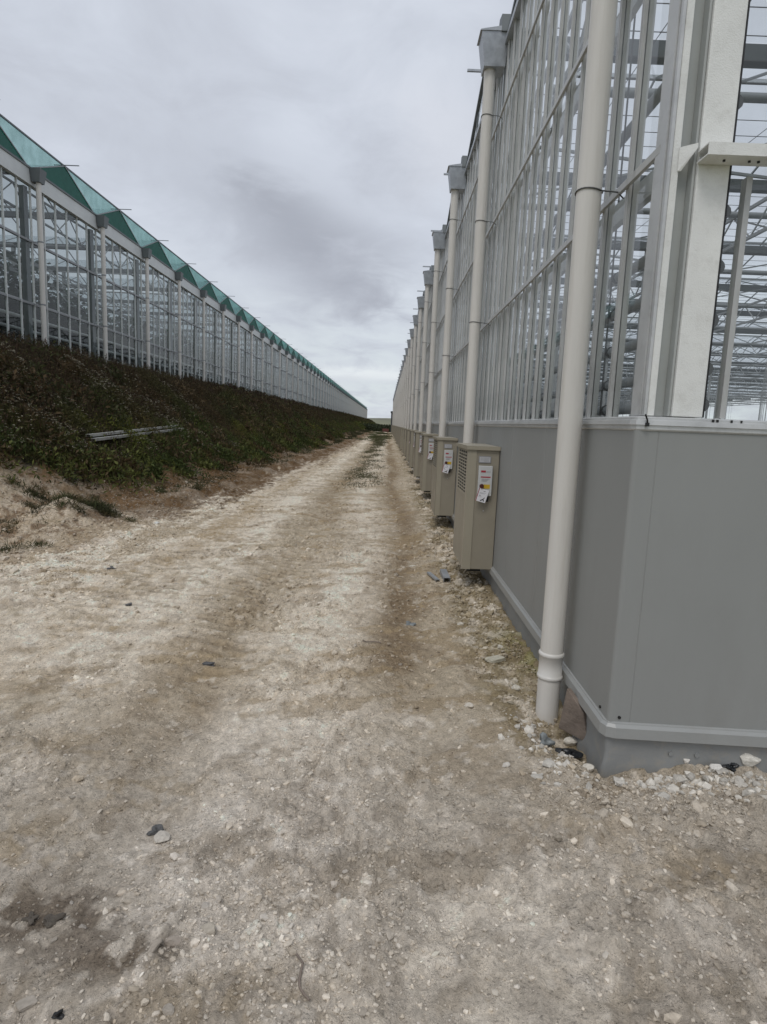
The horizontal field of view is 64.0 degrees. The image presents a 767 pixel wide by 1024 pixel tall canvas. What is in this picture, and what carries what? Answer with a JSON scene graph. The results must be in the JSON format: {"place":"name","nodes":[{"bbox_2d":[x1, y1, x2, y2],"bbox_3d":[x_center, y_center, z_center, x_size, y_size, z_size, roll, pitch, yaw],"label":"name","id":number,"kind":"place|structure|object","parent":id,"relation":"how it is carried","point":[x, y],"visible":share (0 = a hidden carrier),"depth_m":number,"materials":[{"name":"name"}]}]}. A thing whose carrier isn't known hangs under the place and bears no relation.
{"place":"outdoors","nodes":[
{"label":"outdoors","id":0,"kind":"place"},
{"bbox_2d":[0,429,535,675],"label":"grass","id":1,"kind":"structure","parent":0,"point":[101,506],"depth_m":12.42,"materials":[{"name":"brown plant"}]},
{"bbox_2d":[368,418,390,424],"bbox_3d":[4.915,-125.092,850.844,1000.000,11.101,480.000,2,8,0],"label":"hill","id":2,"kind":"structure","parent":0,"point":[382,420],"depth_m":715.22,"materials":[{"name":"green plant"}]},
{"bbox_2d":[0,380,766,1023],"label":"ground","id":3,"kind":"structure","parent":0,"point":[548,996],"depth_m":2.82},
{"bbox_2d":[15,995,37,1011],"bbox_3d":[-1.042,1.435,1.793,0.054,0.014,0.037,-4,11,-39],"label":"rock","id":4,"kind":"object","parent":3,"relation":"on","point":[26,1003],"visible":1,"depth_m":1.79,"materials":[{"name":"stone"}]},
{"bbox_2d":[21,911,38,924],"bbox_3d":[-1.211,1.398,2.110,0.052,0.027,0.042,5,9,21],"label":"clod","id":5,"kind":"object","parent":3,"relation":"on","point":[31,918],"visible":1,"depth_m":2.10,"materials":[{"name":"soil"}]},
{"bbox_2d":[43,912,65,928],"bbox_3d":[-1.130,1.401,2.093,0.070,0.041,0.058,2,8,0],"label":"clod","id":6,"kind":"object","parent":3,"relation":"on","point":[50,920],"visible":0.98,"depth_m":2.09,"materials":[{"name":"soil"}]},
{"bbox_2d":[51,1009,64,1019],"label":"clod","id":7,"kind":"object","parent":3,"relation":"on","point":[59,1015],"visible":1,"depth_m":1.75,"materials":[{"name":"black soil"}]},
{"bbox_2d":[105,905,113,912],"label":"rock","id":8,"kind":"object","parent":3,"relation":"on","point":[110,908],"visible":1,"depth_m":2.13,"materials":[{"name":"stone"}]},
{"bbox_2d":[145,938,161,955],"bbox_3d":[-0.734,1.389,1.958,0.024,0.025,0.083,5,9,17],"label":"rock","id":9,"kind":"object","parent":3,"relation":"on","point":[154,946],"visible":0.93,"depth_m":1.96,"materials":[{"name":"stone"}]},
{"bbox_2d":[146,824,163,835],"bbox_3d":[-0.956,1.344,2.587,0.072,0.061,0.060,2,8,0],"label":"pebble cluster","id":10,"kind":"object","parent":3,"relation":"on","point":[156,828],"visible":0.78,"depth_m":2.58,"materials":[{"name":"grey stone"}]},
{"bbox_2d":[154,830,169,842],"bbox_3d":[-0.912,1.345,2.530,0.067,0.035,0.061,2,8,0],"label":"rock","id":11,"kind":"object","parent":3,"relation":"on","point":[160,836],"visible":1,"depth_m":2.52,"materials":[{"name":"stone"}]},
{"bbox_2d":[162,1003,174,1015],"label":"rock","id":12,"kind":"object","parent":3,"relation":"on","point":[168,1009],"visible":1,"depth_m":1.76,"materials":[{"name":"stone"}]},
{"bbox_2d":[165,935,180,946],"bbox_3d":[-0.683,1.396,2.001,0.056,0.029,0.039,2,8,0],"label":"rock","id":13,"kind":"object","parent":3,"relation":"on","point":[172,940],"visible":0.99,"depth_m":1.99,"materials":[{"name":"stone"}]},
{"bbox_2d":[0,114,366,416],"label":"greenhouse","id":14,"kind":"object","parent":3,"relation":"on","point":[21,313],"visible":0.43,"depth_m":24.20,"materials":[{"name":"clear glass"}]},
{"bbox_2d":[29,167,46,345],"bbox_3d":[-9.489,-6.588,16.989,0.380,5.380,0.340,2,8,0],"label":"downpipe","id":15,"kind":"object","parent":14,"relation":"attached to","point":[38,176],"visible":0.94,"depth_m":16.82,"materials":[{"name":"plastic"}]},
{"bbox_2d":[96,215,108,359],"bbox_3d":[-9.467,-7.128,20.750,0.380,5.380,0.340,2,8,0],"label":"downpipe","id":16,"kind":"object","parent":14,"relation":"attached to","point":[102,221],"visible":0.92,"depth_m":20.59,"materials":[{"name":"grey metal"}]},
{"bbox_2d":[141,248,151,368],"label":"downpipe","id":17,"kind":"object","parent":14,"relation":"attached to","point":[146,254],"visible":0.94,"depth_m":24.34,"materials":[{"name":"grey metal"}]},
{"bbox_2d":[175,272,182,378],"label":"downpipe","id":18,"kind":"object","parent":14,"relation":"attached to","point":[179,277],"visible":0.94,"depth_m":28.12,"materials":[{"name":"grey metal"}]},
{"bbox_2d":[200,290,207,380],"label":"downpipe","id":19,"kind":"object","parent":14,"relation":"attached to","point":[203,293],"visible":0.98,"depth_m":31.83,"materials":[{"name":"grey plastic"}]},
{"bbox_2d":[220,304,226,383],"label":"downpipe","id":20,"kind":"object","parent":14,"relation":"attached to","point":[222,307],"visible":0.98,"depth_m":35.61,"materials":[{"name":"grey plastic"}]},
{"bbox_2d":[235,316,241,386],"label":"downpipe","id":21,"kind":"object","parent":14,"relation":"attached to","point":[238,318],"visible":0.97,"depth_m":39.40,"materials":[{"name":"grey plastic"}]},
{"bbox_2d":[249,325,254,390],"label":"downpipe","id":22,"kind":"object","parent":14,"relation":"attached to","point":[251,327],"visible":0.94,"depth_m":43.16,"materials":[{"name":"grey plastic"}]},
{"bbox_2d":[260,333,264,391],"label":"downpipe","id":23,"kind":"object","parent":14,"relation":"attached to","point":[262,337],"visible":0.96,"depth_m":46.90,"materials":[{"name":"grey plastic"}]},
{"bbox_2d":[270,340,273,394],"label":"downpipe","id":24,"kind":"object","parent":14,"relation":"attached to","point":[272,342],"visible":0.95,"depth_m":50.63,"materials":[{"name":"grey plastic"}]},
{"bbox_2d":[277,346,281,396],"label":"downpipe","id":25,"kind":"object","parent":14,"relation":"attached to","point":[279,349],"visible":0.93,"depth_m":54.39,"materials":[{"name":"grey plastic"}]},
{"bbox_2d":[285,351,288,398],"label":"downpipe","id":26,"kind":"object","parent":14,"relation":"attached to","point":[286,353],"visible":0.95,"depth_m":58.13,"materials":[{"name":"grey plastic"}]},
{"bbox_2d":[291,355,294,398],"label":"downpipe","id":27,"kind":"object","parent":14,"relation":"attached to","point":[292,356],"visible":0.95,"depth_m":61.89,"materials":[{"name":"grey plastic"}]},
{"bbox_2d":[297,359,299,400],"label":"downpipe","id":28,"kind":"object","parent":14,"relation":"attached to","point":[298,361],"visible":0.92,"depth_m":65.77,"materials":[{"name":"grey plastic"}]},
{"bbox_2d":[301,363,304,402],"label":"downpipe","id":29,"kind":"object","parent":14,"relation":"attached to","point":[303,364],"visible":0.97,"depth_m":69.47,"materials":[{"name":"grey plastic"}]},
{"bbox_2d":[306,366,308,403],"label":"downpipe","id":30,"kind":"object","parent":14,"relation":"attached to","point":[307,367],"visible":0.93,"depth_m":73.31,"materials":[{"name":"grey plastic"}]},
{"bbox_2d":[310,369,312,404],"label":"downpipe","id":31,"kind":"object","parent":14,"relation":"attached to","point":[311,370],"visible":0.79,"depth_m":77.07,"materials":[{"name":"plastic"}]},
{"bbox_2d":[314,371,315,405],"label":"downpipe","id":32,"kind":"object","parent":14,"relation":"attached to","point":[314,387],"visible":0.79,"depth_m":80.77,"materials":[{"name":"grey plastic"}]},
{"bbox_2d":[317,374,318,405],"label":"downpipe","id":33,"kind":"object","parent":14,"relation":"attached to","point":[317,388],"visible":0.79,"depth_m":84.54,"materials":[{"name":"grey plastic"}]},
{"bbox_2d":[320,376,321,406],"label":"downpipe","id":34,"kind":"object","parent":14,"relation":"attached to","point":[320,390],"visible":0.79,"depth_m":88.32,"materials":[{"name":"grey plastic"}]},
{"bbox_2d":[323,378,324,408],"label":"downpipe","id":35,"kind":"object","parent":14,"relation":"attached to","point":[323,392],"visible":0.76,"depth_m":92.06,"materials":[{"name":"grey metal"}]},
{"bbox_2d":[0,329,375,502],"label":"weeds","id":36,"kind":"object","parent":3,"relation":"on","point":[41,375],"visible":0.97,"depth_m":15.40,"materials":[{"name":"green plant"}]},
{"bbox_2d":[91,428,180,440],"bbox_3d":[-5.968,-1.983,15.457,0.100,0.055,5.902,2,10,-1],"label":"metal profile","id":37,"kind":"object","parent":36,"relation":"on","point":[109,437],"visible":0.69,"depth_m":13.79,"materials":[{"name":"grey metal"}]},
{"bbox_2d":[86,425,174,436],"bbox_3d":[-6.067,-2.045,15.297,0.100,0.055,5.602,2,10,-1],"label":"metal profile","id":38,"kind":"object","parent":37,"relation":"on","point":[112,432],"visible":0.81,"depth_m":13.87,"materials":[{"name":"grey metal"}]},
{"bbox_2d":[202,661,214,665],"bbox_3d":[-1.244,1.087,4.368,0.087,0.046,0.084,2,8,0],"label":"plastic scrap","id":39,"kind":"object","parent":3,"relation":"on","point":[208,663],"visible":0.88,"depth_m":4.35,"materials":[{"name":"grey plastic"}]},
{"bbox_2d":[201,922,215,934],"bbox_3d":[-0.586,1.390,2.048,0.056,0.036,0.045,2,8,0],"label":"rock","id":40,"kind":"object","parent":3,"relation":"on","point":[208,928],"visible":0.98,"depth_m":2.04,"materials":[{"name":"stone"}]},
{"bbox_2d":[295,953,310,1000],"bbox_3d":[-0.251,1.416,1.877,0.027,0.027,0.166,0,9,-17],"label":"twig","id":41,"kind":"object","parent":3,"relation":"on","point":[299,979],"visible":1,"depth_m":1.87,"materials":[{"name":"wood"}]},
{"bbox_2d":[361,422,390,431],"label":"hedge","id":42,"kind":"object","parent":3,"relation":"on","point":[376,427],"visible":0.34,"depth_m":128.37,"materials":[{"name":"green plant"}]},
{"bbox_2d":[0,446,766,1023],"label":"rubble","id":43,"kind":"object","parent":3,"relation":"on","point":[654,782],"visible":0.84,"depth_m":2.88,"materials":[{"name":"gravel"}]},
{"bbox_2d":[709,764,722,769],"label":"rock","id":44,"kind":"object","parent":43,"relation":"on","point":[715,766],"visible":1,"depth_m":3.06,"materials":[{"name":"stone"}]},
{"bbox_2d":[406,621,415,625],"bbox_3d":[0.242,0.997,5.453,0.106,0.048,0.094,-1,9,-21],"label":"plastic scrap","id":45,"kind":"object","parent":3,"relation":"on","point":[410,623],"visible":0.75,"depth_m":5.45,"materials":[{"name":"white plastic"}]},
{"bbox_2d":[427,572,439,580],"bbox_3d":[0.572,0.743,7.082,0.045,0.020,0.360,0,8,-13],"label":"metal offcut","id":46,"kind":"object","parent":3,"relation":"on","point":[433,576],"visible":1,"depth_m":7.07,"materials":[{"name":"metal"}]},
{"bbox_2d":[440,569,450,581],"bbox_3d":[0.704,0.726,7.035,0.075,0.050,0.420,2,8,-1],"label":"metal offcut","id":47,"kind":"object","parent":3,"relation":"on","point":[444,573],"visible":1,"depth_m":7.00,"materials":[{"name":"metal"}]},
{"bbox_2d":[464,702,473,707],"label":"rock","id":48,"kind":"object","parent":3,"relation":"on","point":[469,704],"visible":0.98,"depth_m":3.79,"materials":[{"name":"stone"}]},
{"bbox_2d":[485,655,504,662],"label":"rock","id":49,"kind":"object","parent":3,"relation":"on","point":[496,659],"visible":1,"depth_m":4.50,"materials":[{"name":"stone"}]},
{"bbox_2d":[502,762,509,766],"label":"rock","id":50,"kind":"object","parent":3,"relation":"on","point":[506,764],"visible":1,"depth_m":3.11,"materials":[{"name":"stone"}]},
{"bbox_2d":[512,684,520,690],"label":"rock","id":51,"kind":"object","parent":3,"relation":"on","point":[516,687],"visible":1,"depth_m":4.07,"materials":[{"name":"stone"}]},
{"bbox_2d":[540,732,554,745],"bbox_3d":[0.903,1.273,3.422,0.102,0.089,0.072,-2,9,-27],"label":"plastic scrap","id":52,"kind":"object","parent":3,"relation":"on","point":[545,739],"visible":0.75,"depth_m":3.41,"materials":[{"name":"white plastic"}]},
{"bbox_2d":[555,748,582,758],"bbox_3d":[1.027,1.334,3.368,0.146,0.072,0.148,-1,9,-20],"label":"bag scrap","id":53,"kind":"object","parent":3,"relation":"on","point":[574,753],"visible":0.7,"depth_m":3.37,"materials":[{"name":"black plastic"}]},
{"bbox_2d":[564,736,576,745],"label":"rock","id":54,"kind":"object","parent":3,"relation":"on","point":[570,741],"visible":1,"depth_m":3.53,"materials":[{"name":"stone"}]},
{"bbox_2d":[559,688,586,739],"bbox_3d":[1.097,1.148,3.498,0.049,0.259,0.199,-2,9,-30],"label":"broken slab","id":55,"kind":"object","parent":3,"relation":"on","point":[573,719],"depth_m":3.49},
{"bbox_2d":[582,763,593,771],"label":"rock","id":56,"kind":"object","parent":3,"relation":"on","point":[589,767],"visible":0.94,"depth_m":3.19,"materials":[{"name":"stone"}]},
{"bbox_2d":[721,762,738,771],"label":"clod","id":57,"kind":"object","parent":3,"relation":"on","point":[733,767],"visible":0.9,"depth_m":3.10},
{"bbox_2d":[740,753,760,766],"bbox_3d":[1.859,1.247,3.111,0.094,0.074,0.100,8,10,33],"label":"rock","id":58,"kind":"object","parent":3,"relation":"on","point":[748,760],"visible":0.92,"depth_m":3.08,"materials":[{"name":"stone"}]},
{"bbox_2d":[0,0,766,420],"label":"sky","id":59,"kind":"structure","parent":0,"point":[297,154],"materials":[{"name":"grey"}]},
{"bbox_3d":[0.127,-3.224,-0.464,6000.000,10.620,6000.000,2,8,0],"label":"terrain","id":60,"kind":"structure","parent":0,"visible":0},
{"bbox_2d":[394,0,766,777],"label":"greenhouse","id":61,"kind":"object","parent":60,"relation":"on","point":[666,644],"visible":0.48,"depth_m":3.13,"materials":[{"name":"grey metal"}]},
{"bbox_2d":[397,377,399,425],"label":"downpipe","id":62,"kind":"object","parent":61,"relation":"attached to","point":[398,402],"visible":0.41,"depth_m":60.20,"materials":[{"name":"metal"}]},
{"bbox_2d":[398,373,399,422],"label":"downpipe","id":63,"kind":"object","parent":61,"relation":"attached to","point":[399,398],"visible":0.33,"depth_m":56.39,"materials":[{"name":"plastic"}]},
{"bbox_2d":[398,370,401,425],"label":"downpipe","id":64,"kind":"object","parent":61,"relation":"attached to","point":[400,395],"visible":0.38,"depth_m":52.63,"materials":[{"name":"plastic"}]},
{"bbox_2d":[399,366,402,426],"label":"downpipe","id":65,"kind":"object","parent":61,"relation":"attached to","point":[401,394],"visible":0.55,"depth_m":48.89,"materials":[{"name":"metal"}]},
{"bbox_2d":[400,427,401,448],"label":"cabinet","id":66,"kind":"object","parent":61,"relation":"attached to","point":[401,438],"visible":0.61,"depth_m":36.48,"materials":[{"name":"grey metal"}]},
{"bbox_2d":[400,361,403,426],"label":"downpipe","id":67,"kind":"object","parent":61,"relation":"attached to","point":[402,393],"visible":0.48,"depth_m":45.15,"materials":[{"name":"plastic"}]},
{"bbox_2d":[401,428,403,451],"bbox_3d":[1.148,-3.866,33.133,0.341,1.317,1.056,2,8,0],"label":"cabinet","id":68,"kind":"object","parent":61,"relation":"attached to","point":[402,439],"visible":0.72,"depth_m":32.68,"materials":[{"name":"grey metal"}]},
{"bbox_2d":[401,355,405,426],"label":"downpipe","id":69,"kind":"object","parent":61,"relation":"attached to","point":[404,356],"visible":0.6,"depth_m":41.36,"materials":[{"name":"plastic"}]},
{"bbox_2d":[403,348,407,427],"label":"downpipe","id":70,"kind":"object","parent":61,"relation":"attached to","point":[406,351],"visible":0.62,"depth_m":37.62,"materials":[{"name":"plastic"}]},
{"bbox_2d":[403,428,407,456],"bbox_3d":[1.127,-3.325,29.372,0.341,1.317,1.056,2,8,0],"label":"cabinet","id":71,"kind":"object","parent":61,"relation":"attached to","point":[404,447],"visible":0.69,"depth_m":28.94,"materials":[{"name":"grey metal"}]},
{"bbox_2d":[405,339,410,427],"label":"downpipe","id":72,"kind":"object","parent":61,"relation":"attached to","point":[408,365],"visible":0.7,"depth_m":33.86,"materials":[{"name":"plastic"}]},
{"bbox_2d":[405,328,413,457],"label":"downpipe","id":73,"kind":"object","parent":61,"relation":"attached to","point":[410,374],"visible":0.86,"depth_m":30.10,"materials":[{"name":"plastic"}]},
{"bbox_2d":[406,429,412,461],"bbox_3d":[1.106,-2.785,25.610,0.341,1.317,1.056,2,8,0],"label":"cabinet","id":74,"kind":"object","parent":61,"relation":"attached to","point":[407,444],"visible":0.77,"depth_m":25.17,"materials":[{"name":"grey metal"}]},
{"bbox_2d":[408,315,417,462],"bbox_3d":[1.289,-5.245,26.517,0.355,6.330,0.310,2,8,0],"label":"downpipe","id":75,"kind":"object","parent":61,"relation":"attached to","point":[415,320],"visible":0.85,"depth_m":26.34,"materials":[{"name":"plastic"}]},
{"bbox_2d":[409,430,417,467],"bbox_3d":[1.085,-2.245,21.849,0.341,1.317,1.056,2,8,0],"label":"cabinet","id":76,"kind":"object","parent":61,"relation":"attached to","point":[411,448],"visible":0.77,"depth_m":21.41,"materials":[{"name":"grey metal"}]},
{"bbox_2d":[411,296,424,469],"bbox_3d":[1.268,-4.705,22.756,0.355,6.330,0.310,2,8,0],"label":"downpipe","id":77,"kind":"object","parent":61,"relation":"attached to","point":[420,300],"visible":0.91,"depth_m":22.57,"materials":[{"name":"plastic"}]},
{"bbox_2d":[413,431,425,477],"bbox_3d":[1.063,-1.704,18.088,0.341,1.317,1.056,2,8,0],"label":"cabinet","id":78,"kind":"object","parent":61,"relation":"attached to","point":[417,453],"visible":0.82,"depth_m":17.66,"materials":[{"name":"beige metal"}]},
{"bbox_2d":[416,270,433,478],"bbox_3d":[1.247,-4.165,18.994,0.355,6.330,0.310,2,8,0],"label":"downpipe","id":79,"kind":"object","parent":61,"relation":"attached to","point":[428,278],"visible":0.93,"depth_m":18.79,"materials":[{"name":"plastic"}]},
{"bbox_2d":[420,433,438,491],"bbox_3d":[1.042,-1.164,14.326,0.341,1.317,1.056,2,8,0],"label":"cabinet","id":80,"kind":"object","parent":61,"relation":"attached to","point":[427,446],"visible":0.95,"depth_m":13.89,"materials":[{"name":"beige metal"}]},
{"bbox_2d":[426,230,445,432],"bbox_3d":[1.226,-3.624,15.233,0.355,6.330,0.310,2,8,0],"label":"downpipe","id":81,"kind":"object","parent":61,"relation":"attached to","point":[439,240],"visible":0.94,"depth_m":15.02,"materials":[{"name":"plastic"}]},
{"bbox_2d":[431,436,457,516],"bbox_3d":[1.021,-0.624,10.565,0.341,1.317,1.056,2,8,0],"label":"cabinet","id":82,"kind":"object","parent":61,"relation":"attached to","point":[443,474],"visible":1,"depth_m":10.13,"materials":[{"name":"beige metal"}]},
{"bbox_2d":[439,163,465,436],"bbox_3d":[1.204,-3.084,11.472,0.355,6.330,0.310,2,8,0],"label":"downpipe","id":83,"kind":"object","parent":61,"relation":"attached to","point":[456,178],"visible":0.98,"depth_m":11.25,"materials":[{"name":"plastic"}]},
{"bbox_2d":[453,443,500,570],"bbox_3d":[1.000,-0.084,6.804,0.341,1.317,1.056,2,8,0],"label":"cabinet","id":84,"kind":"object","parent":61,"relation":"attached to","point":[476,501],"visible":1,"depth_m":6.38,"materials":[{"name":"grey metal"}]},
{"bbox_2d":[463,26,507,442],"bbox_3d":[1.183,-2.544,7.710,0.355,6.330,0.310,2,8,0],"label":"downpipe","id":85,"kind":"object","parent":61,"relation":"attached to","point":[493,46],"visible":0.95,"depth_m":7.47,"materials":[{"name":"plastic"}]},
{"bbox_2d":[535,0,623,724],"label":"downpipe","id":86,"kind":"object","parent":61,"relation":"attached to","point":[598,77],"visible":0.98,"depth_m":3.44,"materials":[{"name":"plastic"}]}
]}

